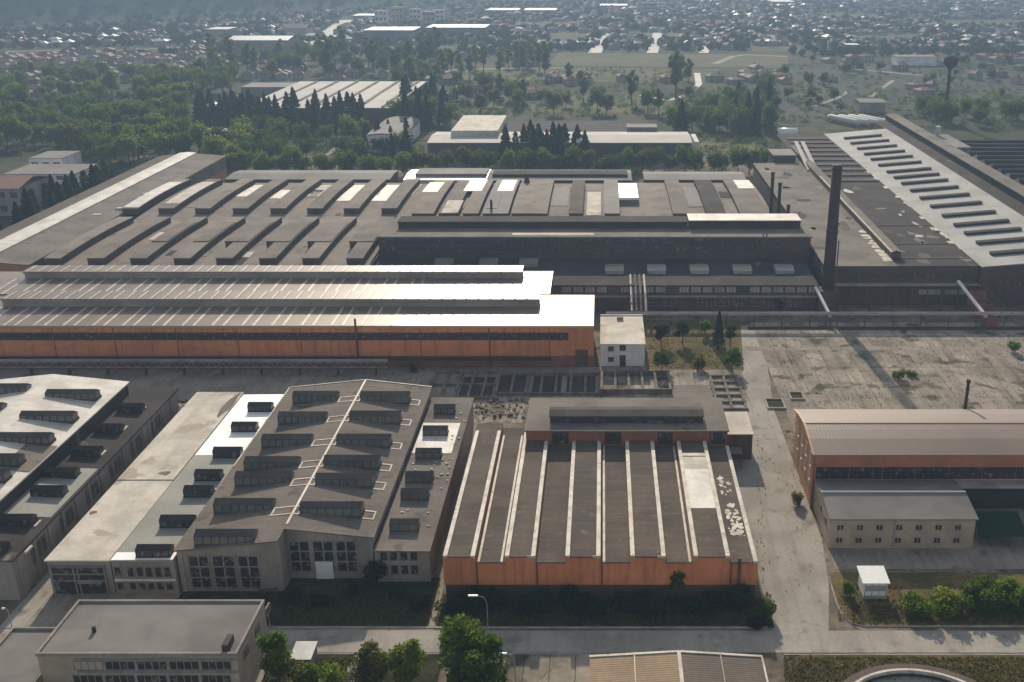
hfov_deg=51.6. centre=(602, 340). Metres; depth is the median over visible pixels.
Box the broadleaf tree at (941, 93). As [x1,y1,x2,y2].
[935,89,945,100]
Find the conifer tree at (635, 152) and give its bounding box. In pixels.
[627,144,638,167]
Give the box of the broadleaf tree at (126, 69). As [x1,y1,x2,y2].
[118,63,135,76]
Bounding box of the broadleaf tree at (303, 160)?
[293,155,312,169]
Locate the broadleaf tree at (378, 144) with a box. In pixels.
[369,137,384,153]
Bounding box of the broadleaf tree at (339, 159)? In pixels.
[331,151,349,169]
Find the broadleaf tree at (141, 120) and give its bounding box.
[136,115,152,128]
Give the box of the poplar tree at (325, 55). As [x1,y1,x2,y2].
[316,34,332,66]
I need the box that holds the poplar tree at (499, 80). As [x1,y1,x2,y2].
[493,73,504,95]
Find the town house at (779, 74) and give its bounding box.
[771,71,788,79]
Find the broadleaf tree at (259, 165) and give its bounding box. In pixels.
[251,157,270,169]
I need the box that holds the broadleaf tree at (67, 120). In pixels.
[58,115,84,143]
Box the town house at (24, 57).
[17,55,29,59]
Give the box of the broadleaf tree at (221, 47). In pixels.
[215,41,226,51]
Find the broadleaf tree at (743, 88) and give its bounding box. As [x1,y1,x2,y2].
[741,85,749,90]
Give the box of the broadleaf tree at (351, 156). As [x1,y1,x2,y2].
[345,148,360,169]
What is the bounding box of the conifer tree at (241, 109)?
[236,95,245,118]
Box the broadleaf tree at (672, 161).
[661,154,678,171]
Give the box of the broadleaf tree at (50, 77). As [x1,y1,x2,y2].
[39,74,56,86]
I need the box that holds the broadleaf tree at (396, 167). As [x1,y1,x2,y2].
[393,150,411,174]
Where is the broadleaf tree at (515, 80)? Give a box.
[504,79,518,90]
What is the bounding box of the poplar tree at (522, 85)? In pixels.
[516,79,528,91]
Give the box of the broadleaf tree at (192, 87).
[182,81,201,99]
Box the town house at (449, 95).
[446,91,458,98]
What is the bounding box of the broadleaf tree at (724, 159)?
[712,150,731,171]
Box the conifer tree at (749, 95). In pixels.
[742,91,752,111]
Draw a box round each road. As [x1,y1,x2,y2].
[5,47,179,51]
[264,631,1023,652]
[308,20,352,44]
[325,141,346,155]
[425,67,563,77]
[588,33,609,52]
[640,73,701,100]
[647,33,661,52]
[699,35,709,52]
[711,54,787,63]
[722,326,828,630]
[813,91,849,105]
[856,69,938,76]
[868,80,894,96]
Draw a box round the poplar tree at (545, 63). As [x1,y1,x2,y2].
[541,48,550,74]
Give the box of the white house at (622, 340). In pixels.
[600,314,645,365]
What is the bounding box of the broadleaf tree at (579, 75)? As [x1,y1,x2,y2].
[576,70,583,78]
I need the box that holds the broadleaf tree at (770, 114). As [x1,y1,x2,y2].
[760,100,779,131]
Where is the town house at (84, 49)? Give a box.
[75,45,89,53]
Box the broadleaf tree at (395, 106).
[386,97,401,116]
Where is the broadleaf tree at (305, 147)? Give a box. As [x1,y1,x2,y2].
[294,136,317,157]
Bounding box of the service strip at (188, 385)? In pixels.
[0,367,646,405]
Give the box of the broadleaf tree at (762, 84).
[756,77,772,92]
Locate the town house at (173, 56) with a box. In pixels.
[164,53,176,60]
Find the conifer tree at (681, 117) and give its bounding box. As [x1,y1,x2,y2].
[671,99,691,132]
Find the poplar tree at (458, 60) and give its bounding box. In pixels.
[454,50,464,72]
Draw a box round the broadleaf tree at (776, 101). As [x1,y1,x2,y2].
[772,94,782,106]
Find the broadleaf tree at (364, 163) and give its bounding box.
[357,153,378,169]
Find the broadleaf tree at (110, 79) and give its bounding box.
[99,68,120,95]
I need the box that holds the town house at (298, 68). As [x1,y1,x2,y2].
[291,64,303,71]
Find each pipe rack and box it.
[0,359,387,375]
[606,312,1023,325]
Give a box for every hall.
[0,152,227,270]
[0,265,593,366]
[0,374,129,515]
[43,174,768,264]
[224,170,398,182]
[240,81,426,123]
[362,116,419,151]
[376,214,818,310]
[403,168,491,182]
[427,115,698,161]
[487,170,631,182]
[643,172,745,182]
[753,135,980,306]
[793,409,1023,507]
[824,129,1023,305]
[853,99,886,112]
[874,114,1023,215]
[933,126,1023,185]
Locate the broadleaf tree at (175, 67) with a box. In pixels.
[168,65,181,74]
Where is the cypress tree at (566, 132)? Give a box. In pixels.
[564,128,568,139]
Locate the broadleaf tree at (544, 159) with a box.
[535,146,553,169]
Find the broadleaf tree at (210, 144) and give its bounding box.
[200,134,228,154]
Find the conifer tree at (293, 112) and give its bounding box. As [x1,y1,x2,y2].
[289,104,298,126]
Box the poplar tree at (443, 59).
[436,48,448,75]
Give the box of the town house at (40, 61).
[33,59,48,63]
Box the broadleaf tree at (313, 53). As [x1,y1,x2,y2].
[309,47,319,64]
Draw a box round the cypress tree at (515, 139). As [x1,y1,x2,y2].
[511,132,520,153]
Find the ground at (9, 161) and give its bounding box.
[0,0,1023,175]
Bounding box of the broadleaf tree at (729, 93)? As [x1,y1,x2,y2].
[721,85,738,102]
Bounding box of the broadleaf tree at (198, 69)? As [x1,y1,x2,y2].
[192,66,202,76]
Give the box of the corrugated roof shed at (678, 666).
[589,650,767,681]
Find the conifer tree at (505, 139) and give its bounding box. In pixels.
[496,126,511,163]
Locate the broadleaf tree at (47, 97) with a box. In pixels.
[41,90,62,108]
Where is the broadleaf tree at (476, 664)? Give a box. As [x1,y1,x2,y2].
[448,633,509,681]
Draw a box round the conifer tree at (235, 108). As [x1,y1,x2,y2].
[230,98,238,126]
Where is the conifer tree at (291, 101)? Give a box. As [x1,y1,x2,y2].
[288,100,298,122]
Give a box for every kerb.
[0,626,767,628]
[262,653,585,654]
[784,654,1023,655]
[828,576,1023,626]
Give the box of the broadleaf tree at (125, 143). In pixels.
[113,134,139,163]
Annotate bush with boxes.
[276,587,305,604]
[286,659,312,681]
[297,662,344,681]
[342,580,359,596]
[362,560,386,585]
[407,593,432,611]
[409,362,416,372]
[434,591,466,615]
[463,585,487,611]
[483,587,506,611]
[558,583,580,612]
[691,353,705,370]
[722,583,752,610]
[745,614,768,629]
[761,598,776,621]
[773,299,784,310]
[791,490,804,506]
[841,579,855,595]
[892,368,905,377]
[900,590,936,617]
[906,369,917,376]
[929,585,961,617]
[958,579,982,611]
[967,574,1007,612]
[986,576,1022,603]
[1003,581,1023,612]
[1006,341,1021,351]
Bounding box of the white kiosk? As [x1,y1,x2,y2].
[857,566,889,598]
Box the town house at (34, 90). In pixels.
[28,85,39,95]
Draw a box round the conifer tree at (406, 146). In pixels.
[398,126,415,155]
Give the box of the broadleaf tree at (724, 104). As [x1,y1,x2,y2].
[720,99,739,108]
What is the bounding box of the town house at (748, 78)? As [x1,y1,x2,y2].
[743,73,758,82]
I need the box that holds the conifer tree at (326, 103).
[321,93,330,122]
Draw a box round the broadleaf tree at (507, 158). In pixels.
[498,147,516,169]
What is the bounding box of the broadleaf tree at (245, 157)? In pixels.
[233,150,257,169]
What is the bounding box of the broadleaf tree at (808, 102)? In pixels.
[804,100,810,106]
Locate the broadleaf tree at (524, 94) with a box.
[512,88,526,104]
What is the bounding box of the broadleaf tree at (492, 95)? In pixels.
[485,88,500,105]
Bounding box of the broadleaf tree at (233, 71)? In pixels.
[224,61,238,75]
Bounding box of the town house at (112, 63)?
[107,60,116,69]
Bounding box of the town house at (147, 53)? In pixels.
[138,51,150,55]
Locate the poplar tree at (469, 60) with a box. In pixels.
[464,54,474,77]
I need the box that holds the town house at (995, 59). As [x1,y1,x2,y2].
[987,55,1002,62]
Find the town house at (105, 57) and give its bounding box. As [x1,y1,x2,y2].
[99,52,114,60]
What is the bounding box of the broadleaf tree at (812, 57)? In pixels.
[809,54,815,60]
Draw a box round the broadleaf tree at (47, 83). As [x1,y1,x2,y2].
[41,79,56,88]
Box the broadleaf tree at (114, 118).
[108,109,126,125]
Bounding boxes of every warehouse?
[206,27,237,36]
[229,36,299,55]
[285,24,312,35]
[352,14,374,18]
[364,27,420,43]
[426,24,489,35]
[487,8,520,13]
[524,8,556,13]
[600,4,626,7]
[767,0,794,3]
[843,43,859,52]
[891,55,936,65]
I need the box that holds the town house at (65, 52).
[59,49,69,56]
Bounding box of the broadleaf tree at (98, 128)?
[78,119,105,143]
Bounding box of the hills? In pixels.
[0,0,573,28]
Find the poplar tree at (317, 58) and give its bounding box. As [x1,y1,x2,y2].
[316,42,329,70]
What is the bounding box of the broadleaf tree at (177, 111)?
[167,101,192,121]
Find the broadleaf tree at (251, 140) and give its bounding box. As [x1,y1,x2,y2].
[241,135,257,155]
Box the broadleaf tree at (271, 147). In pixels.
[256,138,284,158]
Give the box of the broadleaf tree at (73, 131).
[61,122,89,153]
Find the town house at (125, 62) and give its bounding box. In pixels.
[116,60,131,70]
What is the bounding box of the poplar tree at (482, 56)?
[477,46,487,71]
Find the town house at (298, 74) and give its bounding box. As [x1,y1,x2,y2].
[292,70,303,79]
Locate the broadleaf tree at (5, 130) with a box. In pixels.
[0,112,20,148]
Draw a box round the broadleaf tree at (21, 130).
[8,122,33,147]
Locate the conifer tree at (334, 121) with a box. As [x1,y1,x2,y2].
[331,110,340,134]
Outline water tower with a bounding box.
[942,55,958,118]
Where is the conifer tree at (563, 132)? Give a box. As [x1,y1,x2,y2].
[561,126,568,148]
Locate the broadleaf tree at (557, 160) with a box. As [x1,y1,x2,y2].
[550,154,564,169]
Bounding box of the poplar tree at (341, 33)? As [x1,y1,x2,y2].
[336,25,349,49]
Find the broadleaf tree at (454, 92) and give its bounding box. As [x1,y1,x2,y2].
[451,86,460,99]
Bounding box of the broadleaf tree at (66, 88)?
[54,80,77,95]
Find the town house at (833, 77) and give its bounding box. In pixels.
[825,74,837,81]
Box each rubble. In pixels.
[178,398,190,410]
[444,395,531,418]
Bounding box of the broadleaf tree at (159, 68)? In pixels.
[153,67,165,72]
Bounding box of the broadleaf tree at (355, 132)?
[342,124,362,142]
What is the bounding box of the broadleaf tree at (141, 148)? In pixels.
[128,136,147,158]
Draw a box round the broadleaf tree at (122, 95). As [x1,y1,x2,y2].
[114,90,132,99]
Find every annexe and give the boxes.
[0,627,55,681]
[813,480,978,548]
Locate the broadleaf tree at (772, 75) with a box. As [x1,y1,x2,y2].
[767,71,776,85]
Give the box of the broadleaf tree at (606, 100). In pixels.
[598,93,615,113]
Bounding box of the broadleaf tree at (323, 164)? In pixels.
[318,158,335,169]
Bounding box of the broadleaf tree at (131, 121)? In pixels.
[121,114,140,130]
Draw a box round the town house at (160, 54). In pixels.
[155,52,167,56]
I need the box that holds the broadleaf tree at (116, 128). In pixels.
[107,122,129,143]
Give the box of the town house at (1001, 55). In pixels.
[998,52,1008,57]
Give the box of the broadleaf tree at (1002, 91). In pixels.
[999,88,1005,95]
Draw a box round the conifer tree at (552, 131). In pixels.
[547,121,555,153]
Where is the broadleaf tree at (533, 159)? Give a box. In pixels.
[521,147,538,169]
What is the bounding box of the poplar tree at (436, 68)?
[431,60,443,89]
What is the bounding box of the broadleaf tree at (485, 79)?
[476,72,495,85]
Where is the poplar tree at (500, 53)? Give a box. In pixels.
[494,48,505,72]
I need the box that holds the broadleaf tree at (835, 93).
[828,87,839,100]
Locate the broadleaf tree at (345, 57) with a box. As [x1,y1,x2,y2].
[338,49,352,66]
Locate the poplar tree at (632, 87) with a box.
[624,70,638,104]
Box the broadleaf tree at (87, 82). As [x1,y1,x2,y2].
[81,79,99,90]
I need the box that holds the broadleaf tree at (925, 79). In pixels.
[922,76,930,82]
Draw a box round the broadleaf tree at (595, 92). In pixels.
[587,85,606,112]
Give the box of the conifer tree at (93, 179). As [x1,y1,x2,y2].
[85,164,101,189]
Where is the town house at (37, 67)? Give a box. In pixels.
[31,63,43,71]
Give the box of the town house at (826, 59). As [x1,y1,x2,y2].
[821,56,835,62]
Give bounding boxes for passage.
[25,423,476,681]
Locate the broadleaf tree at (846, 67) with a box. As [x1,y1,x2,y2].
[842,64,850,70]
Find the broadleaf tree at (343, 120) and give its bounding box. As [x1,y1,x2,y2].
[337,113,359,144]
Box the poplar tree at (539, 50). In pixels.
[534,43,542,70]
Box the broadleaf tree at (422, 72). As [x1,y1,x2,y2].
[412,66,426,80]
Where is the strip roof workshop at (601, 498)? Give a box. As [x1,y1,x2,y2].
[442,398,757,598]
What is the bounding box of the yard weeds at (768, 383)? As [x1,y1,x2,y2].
[186,325,1023,620]
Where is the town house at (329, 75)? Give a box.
[325,70,335,78]
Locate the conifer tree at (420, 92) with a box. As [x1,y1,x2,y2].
[418,87,428,118]
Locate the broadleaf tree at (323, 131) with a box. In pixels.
[315,123,334,143]
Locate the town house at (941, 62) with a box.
[939,60,957,66]
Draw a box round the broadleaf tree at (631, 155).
[622,145,638,169]
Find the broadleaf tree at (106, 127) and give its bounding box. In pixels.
[103,126,112,139]
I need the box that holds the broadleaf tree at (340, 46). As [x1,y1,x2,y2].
[333,39,347,52]
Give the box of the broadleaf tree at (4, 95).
[0,88,20,103]
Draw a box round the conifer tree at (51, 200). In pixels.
[45,189,57,208]
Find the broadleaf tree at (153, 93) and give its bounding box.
[147,87,163,99]
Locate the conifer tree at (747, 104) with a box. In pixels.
[741,97,751,131]
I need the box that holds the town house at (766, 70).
[757,68,770,72]
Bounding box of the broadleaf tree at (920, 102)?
[913,94,933,115]
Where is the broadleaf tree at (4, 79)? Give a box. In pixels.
[0,75,15,88]
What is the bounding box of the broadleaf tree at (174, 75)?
[165,69,178,83]
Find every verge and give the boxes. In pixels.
[0,162,144,227]
[178,578,440,625]
[261,652,442,681]
[437,598,774,627]
[784,655,1023,681]
[829,573,1023,625]
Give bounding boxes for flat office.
[3,164,97,187]
[27,151,81,163]
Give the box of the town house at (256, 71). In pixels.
[252,66,260,77]
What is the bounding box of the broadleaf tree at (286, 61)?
[277,51,291,66]
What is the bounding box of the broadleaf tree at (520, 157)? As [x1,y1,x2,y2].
[513,149,530,169]
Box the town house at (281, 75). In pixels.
[275,70,287,79]
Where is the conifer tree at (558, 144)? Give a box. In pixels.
[548,123,569,167]
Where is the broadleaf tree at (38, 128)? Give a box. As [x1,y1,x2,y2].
[30,122,50,144]
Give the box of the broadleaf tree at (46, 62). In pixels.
[44,59,56,65]
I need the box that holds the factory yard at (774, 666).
[0,156,1023,681]
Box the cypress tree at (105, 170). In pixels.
[100,159,108,179]
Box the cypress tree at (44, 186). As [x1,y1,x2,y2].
[40,182,48,209]
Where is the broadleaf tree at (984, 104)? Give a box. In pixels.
[972,97,992,115]
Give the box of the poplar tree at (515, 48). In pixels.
[512,41,520,58]
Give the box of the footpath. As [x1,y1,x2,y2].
[342,655,359,681]
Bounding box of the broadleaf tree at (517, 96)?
[510,88,524,107]
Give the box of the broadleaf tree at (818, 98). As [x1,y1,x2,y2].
[814,95,823,101]
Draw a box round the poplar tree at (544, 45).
[540,41,547,54]
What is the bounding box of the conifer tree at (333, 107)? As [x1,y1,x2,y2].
[328,96,337,123]
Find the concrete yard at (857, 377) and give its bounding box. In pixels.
[751,323,1023,433]
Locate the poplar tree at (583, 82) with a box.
[577,77,589,100]
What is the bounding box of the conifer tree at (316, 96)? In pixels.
[313,88,321,105]
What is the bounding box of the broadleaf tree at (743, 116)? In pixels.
[727,107,751,131]
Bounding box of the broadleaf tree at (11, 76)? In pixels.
[0,72,15,81]
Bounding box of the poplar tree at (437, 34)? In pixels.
[428,26,443,56]
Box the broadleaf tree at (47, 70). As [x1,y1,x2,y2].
[39,62,57,78]
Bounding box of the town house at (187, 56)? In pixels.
[183,52,192,60]
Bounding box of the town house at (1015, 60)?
[1003,57,1018,62]
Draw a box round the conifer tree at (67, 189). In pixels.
[62,174,75,199]
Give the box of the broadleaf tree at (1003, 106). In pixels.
[999,101,1014,116]
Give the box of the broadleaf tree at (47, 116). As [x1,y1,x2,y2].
[35,108,60,124]
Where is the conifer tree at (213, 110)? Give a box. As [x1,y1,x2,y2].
[205,97,224,127]
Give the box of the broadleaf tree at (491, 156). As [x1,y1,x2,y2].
[479,150,498,167]
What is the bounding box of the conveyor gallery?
[790,145,901,258]
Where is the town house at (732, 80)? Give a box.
[726,76,743,84]
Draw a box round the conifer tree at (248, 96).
[245,88,250,103]
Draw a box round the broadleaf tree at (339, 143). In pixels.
[328,134,351,152]
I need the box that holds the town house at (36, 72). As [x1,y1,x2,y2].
[30,69,41,76]
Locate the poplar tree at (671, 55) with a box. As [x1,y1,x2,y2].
[667,50,684,71]
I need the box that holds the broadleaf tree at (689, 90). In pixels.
[683,85,695,97]
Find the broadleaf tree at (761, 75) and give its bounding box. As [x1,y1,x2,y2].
[752,71,771,91]
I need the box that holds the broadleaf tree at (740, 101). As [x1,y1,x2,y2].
[728,96,745,105]
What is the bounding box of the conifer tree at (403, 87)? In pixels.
[399,77,408,93]
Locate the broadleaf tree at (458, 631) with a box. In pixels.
[436,613,488,681]
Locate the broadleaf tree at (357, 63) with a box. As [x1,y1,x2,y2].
[349,57,365,70]
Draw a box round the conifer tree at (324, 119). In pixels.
[319,106,331,130]
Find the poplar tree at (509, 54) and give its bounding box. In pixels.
[504,47,514,67]
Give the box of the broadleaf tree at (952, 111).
[944,104,959,121]
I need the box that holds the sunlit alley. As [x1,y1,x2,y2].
[0,571,52,640]
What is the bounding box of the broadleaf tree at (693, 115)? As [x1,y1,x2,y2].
[684,105,703,129]
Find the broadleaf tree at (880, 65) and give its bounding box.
[875,60,885,70]
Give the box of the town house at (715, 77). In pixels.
[705,72,724,81]
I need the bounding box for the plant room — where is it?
[768,141,814,170]
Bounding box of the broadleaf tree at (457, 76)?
[450,69,463,82]
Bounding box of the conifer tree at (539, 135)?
[536,126,544,146]
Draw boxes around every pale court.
[473,402,525,422]
[600,369,750,399]
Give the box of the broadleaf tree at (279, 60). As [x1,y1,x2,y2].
[266,53,284,68]
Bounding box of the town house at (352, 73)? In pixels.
[345,68,358,77]
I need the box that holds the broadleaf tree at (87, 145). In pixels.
[78,131,101,155]
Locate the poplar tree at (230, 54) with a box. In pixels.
[222,35,237,66]
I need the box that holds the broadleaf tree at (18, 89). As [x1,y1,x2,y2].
[2,82,29,95]
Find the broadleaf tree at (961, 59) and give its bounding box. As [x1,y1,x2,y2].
[958,55,965,61]
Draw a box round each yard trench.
[747,327,1023,329]
[747,347,1023,349]
[775,340,809,401]
[825,334,852,365]
[917,330,948,360]
[934,370,978,401]
[961,330,1004,358]
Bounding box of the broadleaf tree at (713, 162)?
[706,154,722,171]
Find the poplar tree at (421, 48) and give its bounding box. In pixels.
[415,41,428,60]
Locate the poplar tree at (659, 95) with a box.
[653,88,664,114]
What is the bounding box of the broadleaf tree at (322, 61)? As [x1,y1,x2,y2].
[319,57,331,67]
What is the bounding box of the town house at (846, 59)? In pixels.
[841,57,852,62]
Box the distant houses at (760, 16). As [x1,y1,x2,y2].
[0,0,1023,51]
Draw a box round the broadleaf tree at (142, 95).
[135,86,148,101]
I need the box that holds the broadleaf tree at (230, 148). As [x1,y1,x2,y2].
[214,142,241,169]
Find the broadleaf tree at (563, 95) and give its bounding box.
[560,92,571,106]
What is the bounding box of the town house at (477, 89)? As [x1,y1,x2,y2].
[471,84,485,95]
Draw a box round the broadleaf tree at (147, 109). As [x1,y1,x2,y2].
[138,103,151,116]
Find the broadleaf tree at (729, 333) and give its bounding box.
[725,325,736,345]
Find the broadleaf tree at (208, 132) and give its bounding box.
[204,126,227,138]
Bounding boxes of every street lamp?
[468,595,488,632]
[499,652,515,681]
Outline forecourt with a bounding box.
[828,508,1023,568]
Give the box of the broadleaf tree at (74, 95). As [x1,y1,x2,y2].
[69,93,82,103]
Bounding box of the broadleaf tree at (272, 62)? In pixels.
[265,57,278,72]
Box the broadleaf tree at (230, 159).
[222,152,238,172]
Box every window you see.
[0,192,5,197]
[0,206,8,211]
[9,192,17,197]
[31,533,47,563]
[59,504,75,532]
[72,661,103,669]
[72,675,103,681]
[85,479,99,504]
[104,661,135,669]
[104,675,135,681]
[109,455,122,478]
[113,566,122,577]
[116,582,124,589]
[126,566,134,577]
[129,582,137,589]
[131,433,142,456]
[135,566,144,577]
[136,661,167,669]
[136,675,167,681]
[138,582,146,589]
[144,566,153,577]
[147,582,155,589]
[150,413,161,434]
[153,566,162,577]
[156,582,164,589]
[163,566,171,577]
[165,582,173,589]
[168,661,199,669]
[168,675,199,681]
[187,555,213,588]
[200,661,231,669]
[200,675,231,681]
[211,555,238,588]
[236,555,262,588]
[244,644,249,659]
[255,622,260,637]
[265,602,270,616]
[288,541,312,571]
[311,541,335,571]
[334,541,358,571]
[379,552,387,560]
[382,565,388,574]
[389,552,397,560]
[390,565,398,574]
[399,553,407,560]
[400,565,408,574]
[409,553,417,560]
[410,565,418,574]
[552,432,568,443]
[561,286,571,292]
[573,286,582,292]
[585,286,594,292]
[597,286,606,292]
[605,432,620,443]
[608,346,613,350]
[608,357,613,361]
[619,345,625,350]
[619,355,625,360]
[620,286,629,292]
[632,286,641,292]
[644,299,657,305]
[646,286,653,292]
[655,286,665,292]
[658,432,672,443]
[662,299,675,305]
[679,286,688,292]
[691,286,700,292]
[697,299,711,305]
[702,286,712,292]
[710,432,725,443]
[714,286,724,292]
[715,299,728,305]
[726,286,736,292]
[733,299,746,305]
[749,286,759,292]
[751,299,764,305]
[761,286,771,292]
[768,299,782,305]
[773,286,783,292]
[785,286,794,292]
[786,299,800,305]
[796,286,806,292]
[808,286,818,292]
[816,467,848,478]
[835,537,842,542]
[836,524,843,530]
[849,272,863,278]
[849,467,881,478]
[855,537,862,542]
[856,524,863,530]
[866,586,885,590]
[870,272,883,278]
[874,537,881,542]
[876,524,882,530]
[882,467,915,478]
[890,272,904,278]
[894,537,901,542]
[895,524,902,530]
[911,272,924,278]
[913,537,920,542]
[915,467,948,478]
[915,524,922,530]
[918,289,940,294]
[932,272,945,278]
[933,537,940,542]
[934,524,941,530]
[944,289,964,294]
[949,467,982,478]
[952,272,966,278]
[952,537,959,542]
[954,524,961,530]
[982,467,1015,478]
[987,274,998,292]
[999,274,1010,292]
[1011,274,1022,292]
[1015,467,1023,478]
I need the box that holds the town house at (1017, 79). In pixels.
[1011,75,1022,83]
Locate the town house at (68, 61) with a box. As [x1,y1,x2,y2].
[62,58,76,65]
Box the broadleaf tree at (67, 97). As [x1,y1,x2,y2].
[51,94,72,110]
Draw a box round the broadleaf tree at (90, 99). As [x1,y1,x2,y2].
[79,94,97,105]
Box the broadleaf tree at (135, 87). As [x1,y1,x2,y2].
[130,84,142,92]
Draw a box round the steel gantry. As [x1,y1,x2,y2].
[966,279,1012,325]
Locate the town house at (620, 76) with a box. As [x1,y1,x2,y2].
[616,72,625,81]
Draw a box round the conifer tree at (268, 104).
[266,99,274,113]
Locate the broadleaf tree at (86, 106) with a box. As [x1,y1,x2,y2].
[76,102,108,120]
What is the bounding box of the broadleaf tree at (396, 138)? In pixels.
[388,131,402,150]
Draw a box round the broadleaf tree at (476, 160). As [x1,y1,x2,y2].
[468,149,486,167]
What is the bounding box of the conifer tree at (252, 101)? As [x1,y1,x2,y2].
[250,94,255,113]
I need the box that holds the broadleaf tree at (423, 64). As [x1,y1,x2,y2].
[415,60,431,71]
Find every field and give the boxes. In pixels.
[8,49,101,56]
[389,46,454,52]
[447,67,718,83]
[486,95,701,113]
[515,22,579,26]
[549,53,788,66]
[551,33,585,40]
[605,68,700,77]
[636,33,691,38]
[690,134,764,155]
[701,20,752,23]
[751,46,801,51]
[773,60,1023,129]
[820,13,877,17]
[857,35,916,40]
[946,20,1018,25]
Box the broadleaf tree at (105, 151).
[94,143,119,164]
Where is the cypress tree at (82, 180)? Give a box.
[79,170,88,191]
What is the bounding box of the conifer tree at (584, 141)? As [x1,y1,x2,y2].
[579,130,595,166]
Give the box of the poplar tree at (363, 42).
[361,36,369,64]
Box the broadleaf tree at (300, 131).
[291,121,311,139]
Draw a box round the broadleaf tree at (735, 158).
[728,145,749,171]
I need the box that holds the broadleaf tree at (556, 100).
[543,91,563,113]
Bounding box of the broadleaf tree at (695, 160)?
[686,148,705,171]
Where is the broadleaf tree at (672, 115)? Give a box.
[664,106,678,129]
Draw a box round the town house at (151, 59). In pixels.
[142,55,159,62]
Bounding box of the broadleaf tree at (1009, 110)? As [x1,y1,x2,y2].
[1002,102,1019,119]
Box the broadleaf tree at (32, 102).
[25,96,46,110]
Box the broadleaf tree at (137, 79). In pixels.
[130,74,147,88]
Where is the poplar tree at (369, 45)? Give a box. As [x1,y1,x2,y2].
[366,39,379,72]
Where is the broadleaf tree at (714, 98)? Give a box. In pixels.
[704,92,722,108]
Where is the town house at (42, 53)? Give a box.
[37,51,50,55]
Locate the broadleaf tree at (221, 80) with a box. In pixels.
[210,70,233,93]
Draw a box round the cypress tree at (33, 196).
[28,188,41,211]
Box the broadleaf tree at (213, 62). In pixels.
[210,58,226,71]
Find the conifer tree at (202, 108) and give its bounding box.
[196,91,212,125]
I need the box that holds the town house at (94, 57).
[87,54,99,60]
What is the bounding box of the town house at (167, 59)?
[158,56,172,62]
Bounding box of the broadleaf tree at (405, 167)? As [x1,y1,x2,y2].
[395,153,417,172]
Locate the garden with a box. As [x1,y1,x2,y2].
[644,320,743,369]
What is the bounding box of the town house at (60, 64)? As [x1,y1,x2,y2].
[52,60,65,68]
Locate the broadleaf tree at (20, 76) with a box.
[11,70,28,81]
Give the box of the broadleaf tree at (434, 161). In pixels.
[425,153,443,167]
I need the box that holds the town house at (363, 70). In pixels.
[355,66,366,72]
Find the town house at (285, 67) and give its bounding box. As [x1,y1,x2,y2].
[281,66,289,70]
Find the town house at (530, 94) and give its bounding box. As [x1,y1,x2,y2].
[525,88,538,99]
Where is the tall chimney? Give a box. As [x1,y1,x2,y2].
[816,164,842,311]
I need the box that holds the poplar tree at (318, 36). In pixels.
[310,33,322,47]
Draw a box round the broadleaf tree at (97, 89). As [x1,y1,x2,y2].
[84,83,110,102]
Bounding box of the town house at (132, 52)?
[128,50,137,54]
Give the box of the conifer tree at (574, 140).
[567,132,581,167]
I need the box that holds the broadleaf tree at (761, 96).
[753,95,765,110]
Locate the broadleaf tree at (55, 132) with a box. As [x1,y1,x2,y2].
[42,122,70,150]
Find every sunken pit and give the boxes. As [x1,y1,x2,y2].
[764,398,785,408]
[788,391,804,399]
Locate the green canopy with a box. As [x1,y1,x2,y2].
[975,510,1023,545]
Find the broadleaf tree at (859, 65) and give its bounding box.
[854,61,864,69]
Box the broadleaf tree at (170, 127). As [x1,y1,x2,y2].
[150,121,179,137]
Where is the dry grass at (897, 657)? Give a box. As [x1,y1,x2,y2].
[656,349,1023,681]
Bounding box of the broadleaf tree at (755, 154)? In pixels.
[739,148,761,173]
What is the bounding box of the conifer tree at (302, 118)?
[297,109,309,135]
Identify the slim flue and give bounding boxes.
[769,172,774,213]
[777,182,781,213]
[786,204,790,213]
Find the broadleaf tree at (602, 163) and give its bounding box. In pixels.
[594,156,610,169]
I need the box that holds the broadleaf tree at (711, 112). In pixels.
[703,108,717,118]
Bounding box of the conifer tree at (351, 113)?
[347,107,355,121]
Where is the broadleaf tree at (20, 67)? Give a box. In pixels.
[8,63,29,76]
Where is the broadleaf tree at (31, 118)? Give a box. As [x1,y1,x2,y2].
[17,110,43,139]
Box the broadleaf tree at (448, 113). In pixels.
[441,101,460,126]
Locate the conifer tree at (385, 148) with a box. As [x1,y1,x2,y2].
[381,137,388,155]
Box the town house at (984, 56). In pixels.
[980,52,994,60]
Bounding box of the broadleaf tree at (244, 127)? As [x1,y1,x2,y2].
[232,123,255,136]
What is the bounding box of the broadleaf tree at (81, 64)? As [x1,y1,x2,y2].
[75,63,90,69]
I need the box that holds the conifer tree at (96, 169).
[94,164,104,182]
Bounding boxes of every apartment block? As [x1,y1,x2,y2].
[374,10,388,23]
[391,7,404,24]
[408,8,422,24]
[422,11,435,26]
[432,9,444,20]
[641,2,655,13]
[656,2,666,9]
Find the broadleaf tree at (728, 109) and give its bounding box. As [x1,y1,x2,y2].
[717,103,736,129]
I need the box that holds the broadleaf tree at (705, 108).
[698,104,716,118]
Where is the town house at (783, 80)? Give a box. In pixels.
[777,76,790,83]
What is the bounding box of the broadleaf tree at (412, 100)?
[398,94,414,113]
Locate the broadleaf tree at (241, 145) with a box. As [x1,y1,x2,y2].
[230,138,252,152]
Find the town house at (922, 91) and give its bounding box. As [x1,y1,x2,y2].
[913,86,934,95]
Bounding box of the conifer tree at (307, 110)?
[304,100,314,130]
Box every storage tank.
[778,128,797,134]
[827,114,859,125]
[838,114,870,125]
[848,114,880,125]
[859,114,884,120]
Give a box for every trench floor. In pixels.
[458,377,495,395]
[498,376,526,391]
[532,376,561,391]
[566,376,595,391]
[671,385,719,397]
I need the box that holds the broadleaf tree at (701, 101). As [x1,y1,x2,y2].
[693,97,710,122]
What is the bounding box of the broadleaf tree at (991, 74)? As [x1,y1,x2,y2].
[987,70,995,79]

